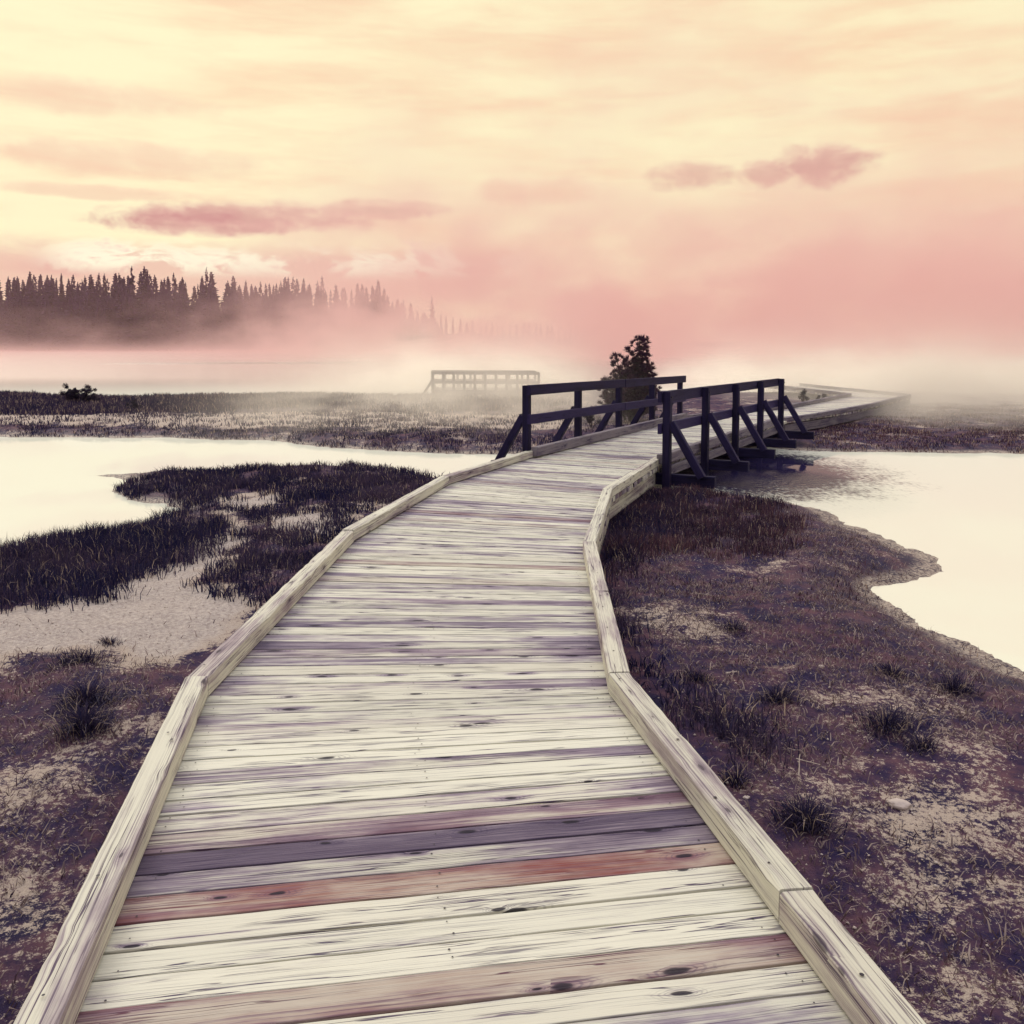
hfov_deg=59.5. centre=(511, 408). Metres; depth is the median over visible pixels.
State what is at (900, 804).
stone
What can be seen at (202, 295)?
conifer
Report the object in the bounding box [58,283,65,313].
conifer
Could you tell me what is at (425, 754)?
boardwalk
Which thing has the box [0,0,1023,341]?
sky
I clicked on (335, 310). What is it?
conifer
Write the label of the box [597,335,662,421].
young pine
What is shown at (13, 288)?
conifer
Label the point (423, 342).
conifer
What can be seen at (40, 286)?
conifer
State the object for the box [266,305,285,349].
conifer
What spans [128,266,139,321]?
conifer
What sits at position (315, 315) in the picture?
conifer
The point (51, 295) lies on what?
conifer
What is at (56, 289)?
conifer
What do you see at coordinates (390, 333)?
conifer
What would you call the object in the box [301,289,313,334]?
conifer
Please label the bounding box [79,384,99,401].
shrub
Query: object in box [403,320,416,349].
conifer
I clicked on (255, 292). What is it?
conifer
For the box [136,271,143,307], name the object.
conifer
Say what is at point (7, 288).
conifer
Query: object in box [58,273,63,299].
conifer
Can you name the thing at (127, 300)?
conifer
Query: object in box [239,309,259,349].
conifer
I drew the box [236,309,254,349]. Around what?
conifer
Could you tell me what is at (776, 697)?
grass tuft
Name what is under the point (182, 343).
conifer
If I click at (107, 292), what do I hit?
conifer
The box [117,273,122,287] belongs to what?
conifer
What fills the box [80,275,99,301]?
conifer
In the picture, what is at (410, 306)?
conifer
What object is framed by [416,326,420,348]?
conifer
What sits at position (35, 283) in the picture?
conifer
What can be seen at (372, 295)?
conifer
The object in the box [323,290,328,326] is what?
conifer
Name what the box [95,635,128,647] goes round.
grass tuft
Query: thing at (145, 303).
conifer
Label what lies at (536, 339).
conifer
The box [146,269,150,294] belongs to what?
conifer
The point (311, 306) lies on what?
conifer
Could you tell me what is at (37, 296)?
conifer
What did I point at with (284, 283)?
conifer
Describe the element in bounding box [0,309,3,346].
conifer
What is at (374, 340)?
conifer
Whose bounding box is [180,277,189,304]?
conifer
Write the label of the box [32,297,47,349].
conifer
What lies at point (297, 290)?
conifer
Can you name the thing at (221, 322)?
conifer
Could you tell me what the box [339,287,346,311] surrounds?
conifer
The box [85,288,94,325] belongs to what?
conifer
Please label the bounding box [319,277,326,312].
conifer
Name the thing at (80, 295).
conifer
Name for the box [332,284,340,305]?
conifer
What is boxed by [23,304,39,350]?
conifer
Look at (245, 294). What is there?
conifer
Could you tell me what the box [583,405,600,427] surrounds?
shrub
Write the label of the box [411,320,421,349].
conifer
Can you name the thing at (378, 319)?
conifer
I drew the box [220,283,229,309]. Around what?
conifer
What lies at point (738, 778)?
grass tuft
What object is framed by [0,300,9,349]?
conifer
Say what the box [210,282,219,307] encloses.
conifer
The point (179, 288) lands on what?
conifer
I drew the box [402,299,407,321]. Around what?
conifer
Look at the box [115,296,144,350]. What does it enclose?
conifer
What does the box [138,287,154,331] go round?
conifer
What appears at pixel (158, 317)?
conifer
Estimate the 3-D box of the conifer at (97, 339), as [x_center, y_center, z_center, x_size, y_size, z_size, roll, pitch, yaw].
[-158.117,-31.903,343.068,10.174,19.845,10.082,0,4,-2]
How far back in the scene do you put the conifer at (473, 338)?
431.71 m
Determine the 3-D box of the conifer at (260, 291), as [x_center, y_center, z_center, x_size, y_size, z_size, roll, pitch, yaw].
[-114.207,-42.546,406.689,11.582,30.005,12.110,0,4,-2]
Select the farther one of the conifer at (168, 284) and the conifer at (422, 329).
the conifer at (422, 329)
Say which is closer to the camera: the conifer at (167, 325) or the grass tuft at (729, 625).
the grass tuft at (729, 625)
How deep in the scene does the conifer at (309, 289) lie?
408.59 m
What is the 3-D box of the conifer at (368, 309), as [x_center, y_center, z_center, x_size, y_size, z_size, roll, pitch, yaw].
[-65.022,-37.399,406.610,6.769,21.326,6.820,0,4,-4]
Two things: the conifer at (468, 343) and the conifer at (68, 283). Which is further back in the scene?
the conifer at (468, 343)
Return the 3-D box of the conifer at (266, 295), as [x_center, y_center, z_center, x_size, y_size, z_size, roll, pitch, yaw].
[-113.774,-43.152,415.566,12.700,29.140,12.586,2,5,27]
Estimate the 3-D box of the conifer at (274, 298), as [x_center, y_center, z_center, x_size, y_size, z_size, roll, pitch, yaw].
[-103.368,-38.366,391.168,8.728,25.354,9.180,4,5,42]
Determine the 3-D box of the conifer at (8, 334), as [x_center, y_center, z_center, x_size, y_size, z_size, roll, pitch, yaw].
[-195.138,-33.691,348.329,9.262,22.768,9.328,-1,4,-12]
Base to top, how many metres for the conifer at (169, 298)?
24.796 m
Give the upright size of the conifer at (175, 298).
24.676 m
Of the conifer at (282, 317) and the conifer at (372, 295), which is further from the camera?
the conifer at (372, 295)
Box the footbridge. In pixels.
[491,376,813,489]
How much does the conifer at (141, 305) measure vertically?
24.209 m
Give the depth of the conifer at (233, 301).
373.47 m
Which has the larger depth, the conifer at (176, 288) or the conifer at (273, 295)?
the conifer at (273, 295)
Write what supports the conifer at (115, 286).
on the ground at (34, 938)
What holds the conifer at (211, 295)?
on the ground at (34, 938)
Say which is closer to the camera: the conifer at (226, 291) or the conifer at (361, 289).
the conifer at (226, 291)
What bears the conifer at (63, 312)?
on the ground at (34, 938)
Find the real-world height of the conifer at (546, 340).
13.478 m
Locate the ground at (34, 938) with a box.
[0,334,1023,1023]
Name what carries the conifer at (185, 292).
on the ground at (34, 938)
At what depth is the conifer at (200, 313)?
355.01 m
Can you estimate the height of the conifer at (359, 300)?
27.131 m
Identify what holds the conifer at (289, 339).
on the ground at (34, 938)
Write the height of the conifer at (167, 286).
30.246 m
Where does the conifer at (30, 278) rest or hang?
on the ground at (34, 938)
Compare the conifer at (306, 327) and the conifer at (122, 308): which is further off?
the conifer at (306, 327)
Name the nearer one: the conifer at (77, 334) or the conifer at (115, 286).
the conifer at (77, 334)
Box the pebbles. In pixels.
[0,502,1023,1008]
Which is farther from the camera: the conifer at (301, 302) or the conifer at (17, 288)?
the conifer at (301, 302)
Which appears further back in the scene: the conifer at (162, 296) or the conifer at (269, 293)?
the conifer at (269, 293)
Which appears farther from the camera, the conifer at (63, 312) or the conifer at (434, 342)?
the conifer at (434, 342)
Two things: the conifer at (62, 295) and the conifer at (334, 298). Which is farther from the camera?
the conifer at (334, 298)
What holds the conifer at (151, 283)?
on the ground at (34, 938)
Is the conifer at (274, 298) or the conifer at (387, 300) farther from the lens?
the conifer at (387, 300)
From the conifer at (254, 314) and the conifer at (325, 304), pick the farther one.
the conifer at (325, 304)
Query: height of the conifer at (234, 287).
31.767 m
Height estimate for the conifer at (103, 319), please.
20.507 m
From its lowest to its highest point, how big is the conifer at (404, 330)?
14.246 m
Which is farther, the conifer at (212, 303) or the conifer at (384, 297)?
the conifer at (384, 297)
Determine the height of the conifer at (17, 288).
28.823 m
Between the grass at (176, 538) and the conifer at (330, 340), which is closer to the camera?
the grass at (176, 538)
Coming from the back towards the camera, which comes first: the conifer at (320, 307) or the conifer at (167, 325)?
the conifer at (320, 307)
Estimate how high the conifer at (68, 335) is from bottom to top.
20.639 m
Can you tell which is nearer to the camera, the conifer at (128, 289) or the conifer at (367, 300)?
the conifer at (128, 289)
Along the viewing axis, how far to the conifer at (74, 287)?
377.42 m
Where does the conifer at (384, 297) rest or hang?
on the ground at (34, 938)
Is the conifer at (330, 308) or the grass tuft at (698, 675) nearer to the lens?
the grass tuft at (698, 675)
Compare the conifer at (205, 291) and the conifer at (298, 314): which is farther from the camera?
the conifer at (298, 314)
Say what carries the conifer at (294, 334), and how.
on the ground at (34, 938)
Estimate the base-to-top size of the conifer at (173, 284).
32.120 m
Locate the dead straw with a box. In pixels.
[0,499,1023,1023]
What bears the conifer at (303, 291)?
on the ground at (34, 938)
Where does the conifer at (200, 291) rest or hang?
on the ground at (34, 938)
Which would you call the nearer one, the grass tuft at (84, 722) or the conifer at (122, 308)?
the grass tuft at (84, 722)
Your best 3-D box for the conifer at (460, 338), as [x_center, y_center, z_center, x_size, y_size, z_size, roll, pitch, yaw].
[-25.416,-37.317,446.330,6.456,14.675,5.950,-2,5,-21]
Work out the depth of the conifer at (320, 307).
399.88 m
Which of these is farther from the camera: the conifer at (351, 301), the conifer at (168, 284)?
the conifer at (351, 301)
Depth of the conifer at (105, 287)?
365.12 m
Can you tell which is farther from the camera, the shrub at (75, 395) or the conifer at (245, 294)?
the conifer at (245, 294)
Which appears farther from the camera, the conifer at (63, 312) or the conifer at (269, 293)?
the conifer at (269, 293)
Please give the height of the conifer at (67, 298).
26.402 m
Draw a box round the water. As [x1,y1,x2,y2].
[0,348,1023,671]
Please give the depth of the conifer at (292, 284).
421.86 m
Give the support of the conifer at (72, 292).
on the ground at (34, 938)
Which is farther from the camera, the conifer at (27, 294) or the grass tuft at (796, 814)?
the conifer at (27, 294)
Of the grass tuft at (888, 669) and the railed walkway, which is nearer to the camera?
the grass tuft at (888, 669)
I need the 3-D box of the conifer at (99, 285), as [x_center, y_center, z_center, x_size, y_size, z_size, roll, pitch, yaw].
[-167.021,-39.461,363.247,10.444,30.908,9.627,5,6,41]
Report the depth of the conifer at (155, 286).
381.24 m
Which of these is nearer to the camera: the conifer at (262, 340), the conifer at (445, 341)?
the conifer at (262, 340)
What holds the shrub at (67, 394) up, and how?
on the ground at (34, 938)
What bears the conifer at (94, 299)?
on the ground at (34, 938)
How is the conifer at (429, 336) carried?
on the ground at (34, 938)
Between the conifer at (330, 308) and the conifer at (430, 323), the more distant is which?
the conifer at (430, 323)
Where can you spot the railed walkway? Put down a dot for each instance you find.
(507, 381)
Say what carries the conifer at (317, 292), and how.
on the ground at (34, 938)
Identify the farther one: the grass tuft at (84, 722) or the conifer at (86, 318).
the conifer at (86, 318)
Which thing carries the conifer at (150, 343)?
on the ground at (34, 938)
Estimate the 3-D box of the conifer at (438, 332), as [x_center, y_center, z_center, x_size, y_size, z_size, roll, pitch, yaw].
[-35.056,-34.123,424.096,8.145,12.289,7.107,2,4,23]
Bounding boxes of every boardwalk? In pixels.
[13,450,925,1023]
[687,383,910,430]
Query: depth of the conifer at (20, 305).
348.52 m
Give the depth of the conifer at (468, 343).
427.41 m
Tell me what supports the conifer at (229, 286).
on the ground at (34, 938)
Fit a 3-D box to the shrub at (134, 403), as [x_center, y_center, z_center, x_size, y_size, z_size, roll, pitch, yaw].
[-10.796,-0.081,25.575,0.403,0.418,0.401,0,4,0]
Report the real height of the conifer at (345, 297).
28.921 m
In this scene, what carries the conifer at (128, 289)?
on the ground at (34, 938)
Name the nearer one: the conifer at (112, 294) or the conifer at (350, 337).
the conifer at (112, 294)
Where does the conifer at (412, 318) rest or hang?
on the ground at (34, 938)
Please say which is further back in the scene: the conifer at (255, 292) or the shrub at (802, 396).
the conifer at (255, 292)
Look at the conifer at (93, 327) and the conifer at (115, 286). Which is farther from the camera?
the conifer at (115, 286)
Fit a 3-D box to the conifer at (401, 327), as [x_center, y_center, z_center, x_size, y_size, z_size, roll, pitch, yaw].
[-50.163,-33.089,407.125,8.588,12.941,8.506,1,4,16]
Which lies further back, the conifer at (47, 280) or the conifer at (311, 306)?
the conifer at (311, 306)
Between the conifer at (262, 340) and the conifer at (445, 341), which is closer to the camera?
the conifer at (262, 340)
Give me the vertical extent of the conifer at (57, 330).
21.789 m
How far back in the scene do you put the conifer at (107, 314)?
343.44 m
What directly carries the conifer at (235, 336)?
on the ground at (34, 938)
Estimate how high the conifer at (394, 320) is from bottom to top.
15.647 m
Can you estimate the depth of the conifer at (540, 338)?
526.45 m
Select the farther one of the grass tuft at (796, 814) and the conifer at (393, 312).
the conifer at (393, 312)
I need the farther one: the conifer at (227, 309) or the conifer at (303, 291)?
the conifer at (303, 291)
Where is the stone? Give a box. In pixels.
[887,798,910,809]
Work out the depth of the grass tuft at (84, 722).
4.31 m
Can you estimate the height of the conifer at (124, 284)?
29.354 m
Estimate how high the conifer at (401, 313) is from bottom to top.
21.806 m
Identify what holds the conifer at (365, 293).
on the ground at (34, 938)
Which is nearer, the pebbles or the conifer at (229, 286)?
the pebbles
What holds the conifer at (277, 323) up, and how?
on the ground at (34, 938)
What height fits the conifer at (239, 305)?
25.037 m
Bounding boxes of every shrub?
[59,382,73,400]
[71,387,81,399]
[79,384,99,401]
[126,398,141,408]
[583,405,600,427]
[798,388,809,401]
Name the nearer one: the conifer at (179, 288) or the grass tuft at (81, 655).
the grass tuft at (81, 655)
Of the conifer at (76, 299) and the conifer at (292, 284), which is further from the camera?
the conifer at (292, 284)
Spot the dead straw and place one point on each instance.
(720, 665)
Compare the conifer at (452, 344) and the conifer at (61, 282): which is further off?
the conifer at (452, 344)
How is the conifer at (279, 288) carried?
on the ground at (34, 938)
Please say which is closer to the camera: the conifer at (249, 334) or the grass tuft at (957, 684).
the grass tuft at (957, 684)
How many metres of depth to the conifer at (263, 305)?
387.00 m
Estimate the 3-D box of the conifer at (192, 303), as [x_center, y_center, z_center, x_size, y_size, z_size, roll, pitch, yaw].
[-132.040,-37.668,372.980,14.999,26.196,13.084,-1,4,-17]
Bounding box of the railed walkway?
[422,370,541,396]
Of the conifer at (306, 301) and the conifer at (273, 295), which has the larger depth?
the conifer at (273, 295)
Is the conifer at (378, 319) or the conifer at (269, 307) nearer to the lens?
the conifer at (269, 307)
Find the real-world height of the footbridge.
1.665 m
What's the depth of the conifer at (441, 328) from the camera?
425.27 m
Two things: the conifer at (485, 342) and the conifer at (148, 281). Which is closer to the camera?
the conifer at (148, 281)
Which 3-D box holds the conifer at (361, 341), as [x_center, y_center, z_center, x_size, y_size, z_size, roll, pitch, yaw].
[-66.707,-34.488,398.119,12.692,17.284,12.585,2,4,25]
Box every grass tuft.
[28,644,124,674]
[29,695,132,746]
[35,675,145,716]
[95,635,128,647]
[676,666,723,684]
[709,758,760,789]
[710,617,754,635]
[748,679,809,705]
[754,785,855,847]
[841,700,946,745]
[865,660,923,681]
[900,730,947,755]
[925,668,992,698]
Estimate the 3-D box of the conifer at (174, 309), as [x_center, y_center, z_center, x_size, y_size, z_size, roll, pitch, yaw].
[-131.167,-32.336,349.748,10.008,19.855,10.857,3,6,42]
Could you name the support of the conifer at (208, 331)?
on the ground at (34, 938)
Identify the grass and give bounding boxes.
[0,388,828,774]
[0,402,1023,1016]
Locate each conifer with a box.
[0,282,4,315]
[0,292,18,350]
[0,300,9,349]
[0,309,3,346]
[2,278,13,326]
[6,292,23,349]
[8,294,29,348]
[9,277,15,304]
[12,280,19,307]
[17,280,27,315]
[19,296,29,349]
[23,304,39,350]
[25,271,34,293]
[25,283,29,313]
[26,283,37,332]
[32,275,36,298]
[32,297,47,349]
[35,276,44,300]
[36,274,43,321]
[36,275,49,322]
[37,296,55,350]
[40,282,46,320]
[42,279,64,338]
[50,294,63,349]
[55,278,61,313]
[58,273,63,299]
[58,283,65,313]
[58,298,79,350]
[58,301,66,348]
[60,278,74,307]
[64,284,70,329]
[64,294,83,344]
[67,282,75,306]
[70,283,84,318]
[71,275,75,296]
[71,296,90,349]
[77,294,95,349]
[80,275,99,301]
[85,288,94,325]
[87,300,98,347]
[88,299,107,349]
[89,286,98,331]
[90,297,117,350]
[95,273,101,301]
[98,287,108,322]
[99,297,109,349]
[102,273,108,303]
[105,278,109,296]
[106,298,118,347]
[107,294,141,350]
[109,295,127,349]
[110,273,118,310]
[110,284,118,319]
[114,284,139,330]
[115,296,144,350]
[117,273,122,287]
[120,277,126,302]
[124,285,138,329]
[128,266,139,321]
[131,285,137,324]
[135,266,154,325]
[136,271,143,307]
[136,299,164,350]
[137,289,144,331]
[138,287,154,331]
[139,295,149,347]
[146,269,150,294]
[147,293,163,348]
[148,275,153,302]
[152,275,159,297]
[157,289,168,350]
[158,290,176,350]
[165,276,172,298]
[166,287,172,320]
[167,280,171,301]
[170,298,190,350]
[171,273,176,294]
[171,278,178,300]
[171,289,178,314]
[171,300,178,344]
[176,281,187,301]
[177,287,192,348]
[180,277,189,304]
[184,282,189,310]
[188,286,202,321]
[188,303,203,350]
[195,295,223,350]
[196,299,202,336]
[198,281,202,310]
[198,284,205,321]
[200,270,209,318]
[202,297,230,350]
[206,272,222,306]
[208,286,213,305]
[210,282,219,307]
[213,294,221,332]
[215,300,233,349]
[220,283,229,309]
[221,297,240,348]
[222,280,230,308]
[225,293,241,344]
[227,302,243,349]
[230,276,237,298]
[231,290,235,308]
[233,290,258,349]
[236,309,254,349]
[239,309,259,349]
[243,286,249,308]
[245,289,266,346]
[253,286,260,311]
[254,307,270,349]
[255,294,267,332]
[258,282,266,301]
[264,284,269,308]
[265,298,275,341]
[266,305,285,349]
[267,283,272,309]
[270,285,274,306]
[272,304,283,349]
[273,284,280,313]
[273,291,279,320]
[278,286,281,305]
[278,290,286,347]
[279,277,291,297]
[279,288,292,331]
[283,281,294,307]
[283,298,294,349]
[283,302,303,349]
[290,277,297,305]
[291,289,300,323]
[292,279,299,302]
[292,304,312,349]
[297,305,311,347]
[298,285,305,307]
[299,291,303,315]
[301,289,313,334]
[301,307,316,348]
[308,283,313,308]
[308,293,315,328]
[312,294,331,346]
[312,297,318,346]
[313,285,327,320]
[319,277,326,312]
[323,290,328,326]
[325,310,334,349]
[326,289,334,345]
[327,294,340,332]
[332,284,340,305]
[332,294,339,332]
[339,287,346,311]
[342,287,349,321]
[342,303,355,348]
[347,290,353,320]
[349,311,370,349]
[354,283,359,310]
[355,291,361,309]
[358,303,378,346]
[359,284,364,306]
[362,287,369,311]
[364,310,380,349]
[365,293,369,311]
[366,286,382,317]
[367,303,370,331]
[368,302,381,345]
[372,280,383,345]
[376,298,383,341]
[380,302,388,348]
[380,312,397,348]
[382,289,385,323]
[383,296,390,312]
[388,315,400,347]
[389,302,396,317]
[392,316,400,348]
[395,301,400,320]
[396,322,403,348]
[398,319,413,348]
[399,302,405,321]
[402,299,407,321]
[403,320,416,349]
[407,303,411,319]
[407,311,417,340]
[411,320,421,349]
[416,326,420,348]
[419,321,427,346]
[421,327,426,348]
[421,329,432,348]
[427,295,437,337]
[430,332,441,349]
[435,323,443,347]
[438,333,443,348]
[439,315,443,340]
[443,316,448,349]
[449,319,455,347]
[456,319,463,347]
[460,322,474,348]
[470,320,477,348]
[482,323,488,346]
[519,324,529,347]
[526,323,533,346]
[532,324,540,348]
[539,325,543,346]
[543,326,549,346]
[547,326,556,347]
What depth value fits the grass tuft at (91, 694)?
4.63 m
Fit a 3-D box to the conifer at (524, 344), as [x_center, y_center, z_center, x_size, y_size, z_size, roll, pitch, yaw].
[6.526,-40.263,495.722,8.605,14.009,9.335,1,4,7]
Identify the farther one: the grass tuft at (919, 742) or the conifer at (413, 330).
the conifer at (413, 330)
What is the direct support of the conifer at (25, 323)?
on the ground at (34, 938)
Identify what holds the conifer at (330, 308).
on the ground at (34, 938)
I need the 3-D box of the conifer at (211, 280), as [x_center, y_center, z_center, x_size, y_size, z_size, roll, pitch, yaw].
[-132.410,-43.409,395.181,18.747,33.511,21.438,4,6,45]
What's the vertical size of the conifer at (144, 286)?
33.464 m
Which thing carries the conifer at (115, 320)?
on the ground at (34, 938)
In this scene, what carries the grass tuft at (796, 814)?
on the ground at (34, 938)
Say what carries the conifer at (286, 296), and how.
on the ground at (34, 938)
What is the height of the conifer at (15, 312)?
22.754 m
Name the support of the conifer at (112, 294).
on the ground at (34, 938)
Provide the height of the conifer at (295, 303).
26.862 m
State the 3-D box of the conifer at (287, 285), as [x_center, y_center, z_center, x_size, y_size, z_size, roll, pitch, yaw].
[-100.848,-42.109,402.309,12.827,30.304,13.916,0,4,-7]
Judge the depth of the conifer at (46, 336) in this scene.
345.61 m
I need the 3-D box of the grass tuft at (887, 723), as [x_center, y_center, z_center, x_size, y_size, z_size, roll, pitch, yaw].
[1.846,1.519,4.349,0.524,0.150,0.409,0,4,0]
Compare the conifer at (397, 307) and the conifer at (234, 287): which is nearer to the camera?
the conifer at (234, 287)
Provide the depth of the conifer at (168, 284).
369.12 m
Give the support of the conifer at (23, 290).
on the ground at (34, 938)
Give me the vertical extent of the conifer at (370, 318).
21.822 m
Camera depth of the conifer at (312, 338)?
391.83 m
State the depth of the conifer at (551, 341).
520.01 m
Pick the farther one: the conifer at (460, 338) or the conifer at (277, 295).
the conifer at (460, 338)
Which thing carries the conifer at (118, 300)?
on the ground at (34, 938)
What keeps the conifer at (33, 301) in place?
on the ground at (34, 938)
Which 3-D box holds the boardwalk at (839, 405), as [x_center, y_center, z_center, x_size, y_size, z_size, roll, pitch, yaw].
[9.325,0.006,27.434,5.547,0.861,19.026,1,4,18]
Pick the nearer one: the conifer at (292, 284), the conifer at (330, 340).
the conifer at (330, 340)
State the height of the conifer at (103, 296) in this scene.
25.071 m
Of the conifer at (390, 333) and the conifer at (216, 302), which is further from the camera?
the conifer at (390, 333)
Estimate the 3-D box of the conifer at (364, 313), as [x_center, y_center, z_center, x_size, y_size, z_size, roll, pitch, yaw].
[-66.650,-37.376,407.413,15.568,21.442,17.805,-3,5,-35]
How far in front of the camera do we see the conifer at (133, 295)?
354.27 m
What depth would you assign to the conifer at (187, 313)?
356.36 m
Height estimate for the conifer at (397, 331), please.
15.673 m
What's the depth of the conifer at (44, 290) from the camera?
356.10 m
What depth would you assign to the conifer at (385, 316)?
406.63 m
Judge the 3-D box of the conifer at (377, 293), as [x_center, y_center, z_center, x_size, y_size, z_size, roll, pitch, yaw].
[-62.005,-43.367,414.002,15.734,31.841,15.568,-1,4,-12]
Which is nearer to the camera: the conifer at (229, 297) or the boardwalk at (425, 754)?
the boardwalk at (425, 754)
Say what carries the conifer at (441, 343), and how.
on the ground at (34, 938)
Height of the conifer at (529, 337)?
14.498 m
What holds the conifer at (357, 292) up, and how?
on the ground at (34, 938)
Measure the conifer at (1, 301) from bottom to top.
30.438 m
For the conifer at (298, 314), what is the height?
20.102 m
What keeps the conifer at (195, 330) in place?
on the ground at (34, 938)

